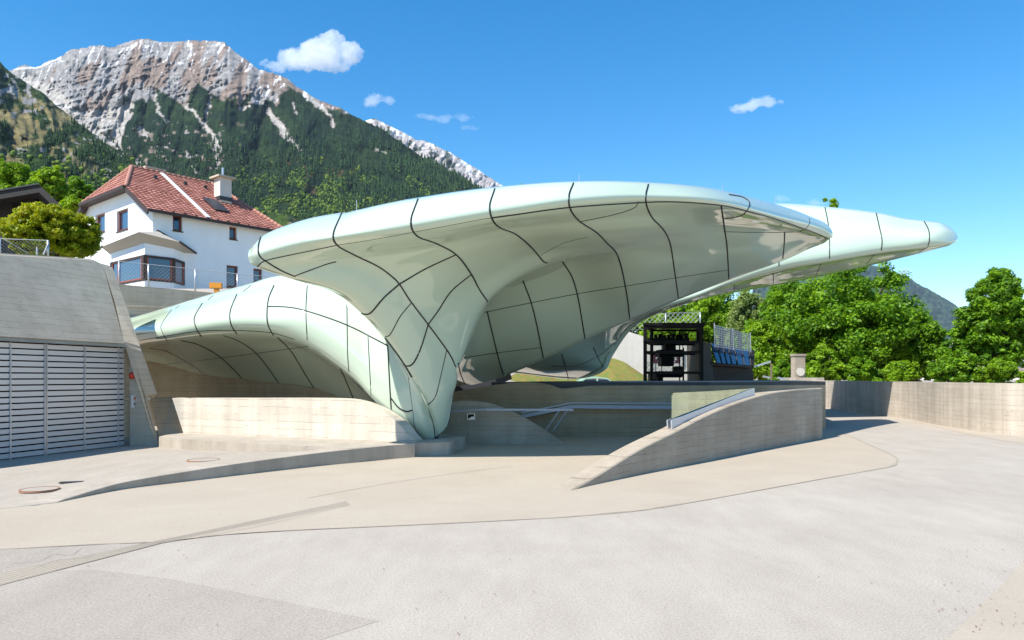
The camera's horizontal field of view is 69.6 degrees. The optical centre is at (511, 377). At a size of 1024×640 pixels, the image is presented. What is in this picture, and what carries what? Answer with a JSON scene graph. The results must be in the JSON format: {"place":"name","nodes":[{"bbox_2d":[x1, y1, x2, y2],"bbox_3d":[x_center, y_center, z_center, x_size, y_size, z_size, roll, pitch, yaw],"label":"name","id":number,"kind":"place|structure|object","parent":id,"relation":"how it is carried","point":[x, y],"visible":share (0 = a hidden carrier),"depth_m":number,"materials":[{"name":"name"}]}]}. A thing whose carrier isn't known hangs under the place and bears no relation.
{"place":"outdoors","nodes":[
{"label":"outdoors","id":0,"kind":"place"},
{"bbox_2d":[0,158,32,188],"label":"broadleaf tree","id":1,"kind":"object","parent":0,"point":[9,178],"visible":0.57,"depth_m":77.31,"materials":[{"name":"green plant"}]},
{"bbox_2d":[0,183,60,253],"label":"dark barn","id":2,"kind":"structure","parent":0,"point":[12,198],"depth_m":35.14,"materials":[{"name":"black"}]},
{"bbox_2d":[0,201,103,257],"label":"globe maple","id":3,"kind":"object","parent":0,"point":[66,232],"visible":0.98,"depth_m":26.20,"materials":[{"name":"green plant"}]},
{"bbox_2d":[68,175,95,198],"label":"broadleaf tree","id":4,"kind":"object","parent":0,"point":[79,187],"visible":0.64,"depth_m":81.28,"materials":[{"name":"green plant"}]},
{"bbox_2d":[0,62,304,254],"bbox_3d":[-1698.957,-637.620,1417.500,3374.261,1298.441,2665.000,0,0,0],"label":"hillside","id":5,"kind":"structure","parent":0,"point":[24,123],"depth_m":1425.62,"materials":[{"name":"green plant"}]},
{"bbox_2d":[0,102,249,204],"bbox_3d":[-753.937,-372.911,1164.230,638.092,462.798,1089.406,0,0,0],"label":"hillside conifers","id":6,"kind":"object","parent":5,"relation":"on","point":[101,146],"visible":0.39,"depth_m":1362.19,"materials":[{"name":"green plant"}]},
{"bbox_2d":[0,150,266,214],"bbox_3d":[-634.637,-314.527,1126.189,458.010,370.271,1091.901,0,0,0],"label":"hillside broadleaves","id":7,"kind":"object","parent":5,"relation":"on","point":[13,153],"visible":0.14,"depth_m":1113.12,"materials":[{"name":"green plant"}]},
{"bbox_2d":[215,155,468,218],"bbox_3d":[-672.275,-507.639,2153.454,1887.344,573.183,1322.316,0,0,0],"label":"broadleaf forest","id":8,"kind":"object","parent":5,"relation":"on","point":[314,202],"visible":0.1,"depth_m":2205.05,"materials":[{"name":"green plant"}]},
{"bbox_2d":[9,39,477,218],"bbox_3d":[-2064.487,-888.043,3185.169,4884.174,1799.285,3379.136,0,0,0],"label":"mountain","id":9,"kind":"structure","parent":0,"point":[205,88],"depth_m":3131.81,"materials":[{"name":"grey stone"}]},
{"bbox_2d":[106,124,486,218],"bbox_3d":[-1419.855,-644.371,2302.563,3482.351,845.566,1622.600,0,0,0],"label":"conifer forest","id":10,"kind":"object","parent":9,"relation":"on","point":[443,177],"visible":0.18,"depth_m":2512.41,"materials":[{"name":"green plant"}]},
{"bbox_2d":[177,289,515,381],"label":"hill terrace","id":11,"kind":"structure","parent":0,"point":[207,290],"depth_m":46.68,"materials":[{"name":"concrete"}]},
{"bbox_2d":[26,179,46,191],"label":"broadleaf tree","id":12,"kind":"object","parent":11,"relation":"on","point":[32,182],"depth_m":65.80,"materials":[{"name":"green plant"}]},
{"bbox_2d":[26,165,76,255],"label":"broadleaf tree","id":13,"kind":"object","parent":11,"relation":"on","point":[51,181],"visible":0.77,"depth_m":73.37,"materials":[{"name":"green plant"}]},
{"bbox_2d":[59,194,82,213],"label":"broadleaf tree","id":14,"kind":"object","parent":11,"relation":"on","point":[70,202],"visible":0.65,"depth_m":59.44,"materials":[{"name":"green plant"}]},
{"bbox_2d":[75,164,282,288],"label":"white house","id":15,"kind":"structure","parent":11,"relation":"on","point":[145,215],"depth_m":53.27,"materials":[{"name":"paint"}]},
{"bbox_2d":[98,213,104,232],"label":"window","id":16,"kind":"structure","parent":15,"relation":"in","point":[101,218],"depth_m":56.12,"materials":[{"name":"brown"}]},
{"bbox_2d":[116,209,127,232],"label":"window","id":17,"kind":"structure","parent":15,"relation":"in","point":[123,215],"depth_m":53.61,"materials":[{"name":"brown"}]},
{"bbox_2d":[110,243,184,288],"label":"bay window","id":18,"kind":"structure","parent":15,"relation":"in","point":[144,253],"depth_m":49.69,"materials":[{"name":"white paint"}]},
{"bbox_2d":[172,216,182,232],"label":"window","id":19,"kind":"structure","parent":15,"relation":"in","point":[176,220],"depth_m":51.44,"materials":[{"name":"brown"}]},
{"bbox_2d":[203,197,229,212],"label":"roof window","id":20,"kind":"structure","parent":15,"relation":"in","point":[214,203],"depth_m":55.60,"materials":[{"name":"grey glass"}]},
{"bbox_2d":[226,265,236,287],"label":"window","id":21,"kind":"structure","parent":15,"relation":"in","point":[230,269],"depth_m":54.56,"materials":[{"name":"brown"}]},
{"bbox_2d":[229,227,237,240],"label":"window","id":22,"kind":"structure","parent":15,"relation":"in","point":[232,231],"depth_m":54.56,"materials":[{"name":"brown"}]},
{"bbox_2d":[253,269,260,281],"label":"window","id":23,"kind":"structure","parent":15,"relation":"in","point":[255,271],"depth_m":56.10,"materials":[{"name":"brown"}]},
{"bbox_2d":[366,118,502,187],"bbox_3d":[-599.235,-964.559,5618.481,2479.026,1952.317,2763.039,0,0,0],"label":"mountain","id":24,"kind":"structure","parent":0,"point":[450,160],"depth_m":5279.59,"materials":[{"name":"grey stone"}]},
{"bbox_2d":[0,431,895,548],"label":"apron paving","id":25,"kind":"structure","parent":0,"point":[524,481],"depth_m":10.22,"materials":[{"name":"concrete"}]},
{"bbox_2d":[146,361,338,425],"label":"wall","id":26,"kind":"structure","parent":25,"relation":"on","point":[171,381],"depth_m":23.23,"materials":[{"name":"concrete"}]},
{"bbox_2d":[159,433,464,462],"bbox_3d":[-4.859,1.495,16.867,7.932,0.340,4.146,0,0,24],"label":"ledge","id":27,"kind":"object","parent":25,"relation":"on","point":[446,444],"visible":0.55,"depth_m":15.26,"materials":[{"name":"concrete"}]},
{"bbox_2d":[150,397,182,436],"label":"wall end block","id":28,"kind":"structure","parent":27,"relation":"on","point":[167,421],"depth_m":17.70,"materials":[{"name":"concrete"}]},
{"bbox_2d":[172,398,422,441],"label":"wall","id":29,"kind":"structure","parent":27,"relation":"on","point":[341,418],"depth_m":16.27,"materials":[{"name":"beige concrete"}]},
{"bbox_2d":[131,181,832,438],"bbox_3d":[-5.063,-1.823,20.306,28.646,6.502,14.580,0,0,11],"label":"glass canopy","id":30,"kind":"object","parent":27,"relation":"on","point":[438,300],"visible":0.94,"depth_m":16.13,"materials":[{"name":"white glass"}]},
{"bbox_2d":[309,466,507,497],"bbox_3d":[-1.422,1.591,11.551,0.182,0.001,4.449,0,0,38],"label":"paving crack","id":31,"kind":"object","parent":25,"relation":"on","point":[398,481],"visible":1,"depth_m":11.11,"materials":[{"name":"grey concrete"}]},
{"bbox_2d":[7,432,897,548],"bbox_3d":[3.868,1.591,12.963,3.892,0.001,20.809,0,0,44],"label":"paving joint","id":32,"kind":"object","parent":25,"relation":"on","point":[479,521],"visible":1,"depth_m":8.20,"materials":[{"name":"beige concrete"}]},
{"bbox_2d":[443,400,564,443],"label":"curved wall","id":33,"kind":"structure","parent":25,"relation":"on","point":[497,427],"depth_m":17.69,"materials":[{"name":"concrete"}]},
{"bbox_2d":[467,413,474,419],"bbox_3d":[-0.988,0.941,17.747,0.190,0.150,0.042,0,0,0],"label":"recessed wall lamp","id":34,"kind":"object","parent":33,"relation":"attached to","point":[470,416],"visible":1,"depth_m":17.73,"materials":[{"name":"silver metal"}]},
{"bbox_2d":[451,408,572,430],"bbox_3d":[-0.046,1.006,17.450,2.984,0.549,0.360,0,0,0],"label":"handrail","id":35,"kind":"object","parent":33,"relation":"attached to","point":[550,423],"visible":0.91,"depth_m":17.36,"materials":[{"name":"silver metal"}]},
{"bbox_2d":[452,382,825,436],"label":"wall","id":36,"kind":"structure","parent":25,"relation":"on","point":[576,422],"depth_m":19.99,"materials":[{"name":"concrete"}]},
{"bbox_2d":[492,380,825,388],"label":"station deck","id":37,"kind":"structure","parent":36,"relation":"on","point":[566,384],"depth_m":21.43,"materials":[{"name":"grey concrete"}]},
{"bbox_2d":[643,323,704,380],"bbox_3d":[7.456,-0.925,34.190,3.215,3.050,2.620,0,0,0],"label":"lift shaft","id":38,"kind":"object","parent":37,"relation":"on","point":[667,353],"visible":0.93,"depth_m":33.70,"materials":[{"name":"black paint"}]},
{"bbox_2d":[687,342,753,379],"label":"workshop building","id":39,"kind":"structure","parent":37,"relation":"on","point":[730,364],"depth_m":35.31,"materials":[{"name":"grey"}]},
{"bbox_2d":[714,323,750,351],"bbox_3d":[10.650,-1.906,35.489,3.035,1.316,0.087,0,0,-39],"label":"wire screen","id":40,"kind":"object","parent":39,"relation":"on","point":[731,339],"visible":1,"depth_m":35.39,"materials":[{"name":"silver metal"}]},
{"bbox_2d":[514,196,957,378],"bbox_3d":[7.240,-3.534,28.960,19.947,7.202,9.620,0,0,-26],"label":"glass canopy","id":41,"kind":"object","parent":37,"relation":"on","point":[860,239],"visible":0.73,"depth_m":27.80,"materials":[{"name":"white glass"}]},
{"bbox_2d":[754,361,784,379],"bbox_3d":[13.392,-0.335,38.245,1.830,1.067,0.570,0,0,0],"label":"gate arm","id":42,"kind":"object","parent":37,"relation":"on","point":[770,377],"visible":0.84,"depth_m":37.98},
{"bbox_2d":[550,388,821,489],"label":"ramp wall","id":43,"kind":"structure","parent":25,"relation":"on","point":[758,421],"depth_m":14.61,"materials":[{"name":"concrete"}]},
{"bbox_2d":[521,402,687,417],"bbox_3d":[2.353,0.896,19.625,4.719,0.484,0.210,0,0,0],"label":"handrail","id":44,"kind":"object","parent":43,"relation":"attached to","point":[538,413],"depth_m":19.57,"materials":[{"name":"silver metal"}]},
{"bbox_2d":[667,388,754,428],"bbox_3d":[4.091,0.597,14.817,0.100,0.721,3.951,0,0,39],"label":"glass screen","id":45,"kind":"object","parent":43,"relation":"on","point":[721,398],"visible":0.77,"depth_m":14.77,"materials":[{"name":"clear glass"}]},
{"bbox_2d":[0,408,1023,639],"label":"road","id":46,"kind":"structure","parent":0,"point":[698,570],"depth_m":6.37,"materials":[{"name":"concrete"}]},
{"bbox_2d":[0,542,147,572],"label":"older asphalt strip","id":47,"kind":"object","parent":46,"relation":"on","point":[12,559],"visible":1,"depth_m":6.68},
{"bbox_2d":[0,253,157,458],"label":"garage","id":48,"kind":"structure","parent":46,"relation":"on","point":[75,375],"depth_m":16.00,"materials":[{"name":"grey concrete"}]},
{"bbox_2d":[0,238,48,255],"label":"chain link fence","id":49,"kind":"object","parent":48,"relation":"on","point":[27,242],"visible":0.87,"depth_m":24.11,"materials":[{"name":"silver metal"}]},
{"bbox_2d":[1,237,47,254],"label":"fence brace","id":50,"kind":"object","parent":49,"relation":"attached to","point":[36,248],"visible":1,"depth_m":23.68,"materials":[{"name":"grey metal"}]},
{"bbox_2d":[0,342,123,458],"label":"slat door","id":51,"kind":"structure","parent":48,"relation":"in","point":[14,345],"depth_m":15.55,"materials":[{"name":"silver metal"}]},
{"bbox_2d":[119,284,211,317],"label":"retaining wall","id":52,"kind":"structure","parent":46,"relation":"on","point":[140,300],"depth_m":31.07,"materials":[{"name":"grey concrete"}]},
{"bbox_2d":[118,261,270,290],"bbox_3d":[-13.517,-4.213,32.349,6.695,1.294,0.154,0,0,-30],"label":"chain link fence","id":53,"kind":"object","parent":52,"relation":"on","point":[195,271],"visible":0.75,"depth_m":31.92,"materials":[{"name":"silver metal"}]},
{"bbox_2d":[209,282,222,292],"bbox_3d":[-12.950,-3.928,32.200,0.500,0.420,0.300,0,0,-11],"label":"flower box","id":54,"kind":"object","parent":52,"relation":"on","point":[216,287],"visible":0.96,"depth_m":32.08,"materials":[{"name":"orange plastic"}]},
{"bbox_2d":[0,501,349,584],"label":"tactile paving","id":55,"kind":"structure","parent":46,"relation":"on","point":[254,525],"depth_m":6.79,"materials":[{"name":"grey concrete"}]},
{"bbox_2d":[0,446,371,502],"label":"terrace","id":56,"kind":"structure","parent":46,"relation":"on","point":[85,467],"depth_m":12.93,"materials":[{"name":"concrete"}]},
{"bbox_2d":[18,486,59,492],"bbox_3d":[-6.644,1.575,10.353,0.498,0.026,0.498,0,0,0],"label":"manhole cover","id":57,"kind":"object","parent":56,"relation":"on","point":[41,489],"visible":1,"depth_m":10.30,"materials":[{"name":"concrete"}]},
{"bbox_2d":[59,481,82,482],"bbox_3d":[-6.586,1.562,11.009,0.320,0.012,0.120,0,0,-17],"label":"drain slot","id":58,"kind":"object","parent":56,"relation":"on","point":[70,481],"visible":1,"depth_m":11.02,"materials":[{"name":"grey metal"}]},
{"bbox_2d":[187,458,219,461],"bbox_3d":[-5.453,1.460,13.010,0.548,0.026,0.548,0,0,0],"label":"manhole cover","id":59,"kind":"object","parent":56,"relation":"on","point":[201,459],"visible":0.92,"depth_m":13.04,"materials":[{"name":"concrete"}]},
{"bbox_2d":[0,570,376,639],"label":"darker asphalt","id":60,"kind":"structure","parent":46,"relation":"on","point":[60,605],"depth_m":4.99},
{"bbox_2d":[0,442,414,508],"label":"kerb","id":61,"kind":"structure","parent":46,"relation":"on","point":[333,456],"depth_m":12.05,"materials":[{"name":"concrete"}]},
{"bbox_2d":[647,344,686,380],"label":"white wall","id":62,"kind":"structure","parent":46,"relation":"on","point":[656,367],"depth_m":50.00,"materials":[{"name":"concrete"}]},
{"bbox_2d":[811,380,1023,434],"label":"boundary wall","id":63,"kind":"structure","parent":46,"relation":"on","point":[997,408],"depth_m":24.60,"materials":[{"name":"concrete"}]},
{"bbox_2d":[780,354,823,380],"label":"stone pillar","id":64,"kind":"structure","parent":63,"relation":"on","point":[797,367],"depth_m":41.24,"materials":[{"name":"stone"}]},
{"bbox_2d":[910,420,1023,443],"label":"margin paving","id":65,"kind":"structure","parent":46,"relation":"on","point":[1015,439],"depth_m":20.29,"materials":[{"name":"concrete"}]},
{"bbox_2d":[0,0,1023,332],"label":"sky","id":66,"kind":"structure","parent":0,"point":[908,109],"materials":[{"name":"blue"}]},
{"bbox_2d":[511,358,647,381],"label":"grass bank","id":67,"kind":"structure","parent":0,"point":[617,370],"depth_m":43.99,"materials":[{"name":"plant"}]},
{"bbox_2d":[577,377,610,380],"bbox_3d":[4.269,0.700,37.822,4.360,1.500,2.045,0,0,0],"label":"parked car","id":68,"kind":"object","parent":67,"relation":"on","point":[594,379],"visible":0.06,"depth_m":37.00,"materials":[{"name":"green paint"}]},
{"bbox_2d":[612,332,642,373],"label":"wing wall","id":69,"kind":"structure","parent":67,"relation":"on","point":[629,351],"depth_m":47.50,"materials":[{"name":"white concrete"}]},
{"bbox_2d":[632,312,700,331],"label":"steel fence","id":70,"kind":"object","parent":67,"relation":"on","point":[665,318],"visible":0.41,"depth_m":48.66,"materials":[{"name":"grey"}]},
{"bbox_2d":[653,355,678,362],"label":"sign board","id":71,"kind":"object","parent":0,"point":[655,359],"visible":0.25,"depth_m":45.97,"materials":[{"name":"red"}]},
{"bbox_2d":[417,379,1015,386],"bbox_3d":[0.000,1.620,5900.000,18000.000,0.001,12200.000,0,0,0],"label":"ground","id":72,"kind":"structure","parent":0,"point":[1013,381],"depth_m":305.76,"materials":[{"name":"concrete"}]},
{"bbox_2d":[629,315,662,334],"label":"broadleaf tree","id":73,"kind":"object","parent":72,"relation":"on","point":[635,331],"visible":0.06,"depth_m":65.48,"materials":[{"name":"green plant"}]},
{"bbox_2d":[639,307,681,337],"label":"broadleaf tree","id":74,"kind":"object","parent":72,"relation":"on","point":[672,315],"visible":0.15,"depth_m":61.62,"materials":[{"name":"green plant"}]},
{"bbox_2d":[668,304,697,316],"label":"broadleaf tree","id":75,"kind":"object","parent":72,"relation":"on","point":[683,308],"visible":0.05,"depth_m":70.93,"materials":[{"name":"green plant"}]},
{"bbox_2d":[673,296,728,361],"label":"broadleaf tree","id":76,"kind":"object","parent":72,"relation":"on","point":[707,308],"visible":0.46,"depth_m":58.99,"materials":[{"name":"green plant"}]},
{"bbox_2d":[717,293,734,327],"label":"broadleaf tree","id":77,"kind":"object","parent":72,"relation":"on","point":[725,309],"visible":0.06,"depth_m":63.11,"materials":[{"name":"green plant"}]},
{"bbox_2d":[715,290,766,345],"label":"willow tree","id":78,"kind":"object","parent":72,"relation":"on","point":[744,302],"visible":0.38,"depth_m":56.14,"materials":[{"name":"green plant"}]},
{"bbox_2d":[729,320,796,379],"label":"broadleaf tree","id":79,"kind":"object","parent":72,"relation":"on","point":[769,342],"visible":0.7,"depth_m":47.25,"materials":[{"name":"green plant"}]},
{"bbox_2d":[767,359,790,379],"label":"bush","id":80,"kind":"object","parent":72,"relation":"on","point":[782,369],"visible":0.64,"depth_m":44.75,"materials":[{"name":"green plant"}]},
{"bbox_2d":[743,281,826,375],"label":"broadleaf tree","id":81,"kind":"object","parent":72,"relation":"on","point":[776,299],"visible":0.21,"depth_m":50.85,"materials":[{"name":"green plant"}]},
{"bbox_2d":[805,343,847,380],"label":"bush","id":82,"kind":"object","parent":72,"relation":"on","point":[822,367],"visible":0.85,"depth_m":43.60,"materials":[{"name":"green plant"}]},
{"bbox_2d":[822,198,839,295],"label":"broadleaf tree","id":83,"kind":"object","parent":72,"relation":"on","point":[833,202],"visible":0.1,"depth_m":55.76,"materials":[{"name":"green plant"}]},
{"bbox_2d":[775,261,946,371],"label":"broadleaf tree","id":84,"kind":"object","parent":72,"relation":"on","point":[845,326],"visible":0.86,"depth_m":45.22,"materials":[{"name":"green plant"}]},
{"bbox_2d":[840,350,884,380],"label":"bush","id":85,"kind":"object","parent":72,"relation":"on","point":[860,367],"visible":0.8,"depth_m":43.02,"materials":[{"name":"green plant"}]},
{"bbox_2d":[881,360,922,381],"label":"bush","id":86,"kind":"object","parent":72,"relation":"on","point":[900,371],"visible":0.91,"depth_m":40.44,"materials":[{"name":"green plant"}]},
{"bbox_2d":[887,311,947,381],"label":"broadleaf tree","id":87,"kind":"object","parent":72,"relation":"on","point":[923,360],"visible":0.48,"depth_m":44.69,"materials":[{"name":"green plant"}]},
{"bbox_2d":[925,337,979,382],"bbox_3d":[23.422,0.982,39.058,2.660,6.236,2.473,0,0,0],"label":"bush","id":88,"kind":"object","parent":72,"relation":"on","point":[956,361],"visible":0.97,"depth_m":38.44,"materials":[{"name":"green plant"}]},
{"bbox_2d":[945,267,1023,367],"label":"broadleaf tree","id":89,"kind":"object","parent":72,"relation":"on","point":[989,325],"visible":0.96,"depth_m":39.14,"materials":[{"name":"green plant"}]},
{"bbox_2d":[969,358,1023,382],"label":"bush","id":90,"kind":"object","parent":72,"relation":"on","point":[997,370],"visible":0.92,"depth_m":37.58,"materials":[{"name":"green plant"}]},
{"bbox_2d":[752,265,958,377],"bbox_3d":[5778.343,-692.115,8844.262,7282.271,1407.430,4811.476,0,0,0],"label":"distant mountain","id":91,"kind":"structure","parent":0,"point":[939,307],"depth_m":8576.52,"materials":[{"name":"stone"}]},
{"bbox_2d":[948,562,1023,639],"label":"corner paving","id":92,"kind":"structure","parent":0,"point":[1006,599],"depth_m":4.90,"materials":[{"name":"concrete"}]}
]}

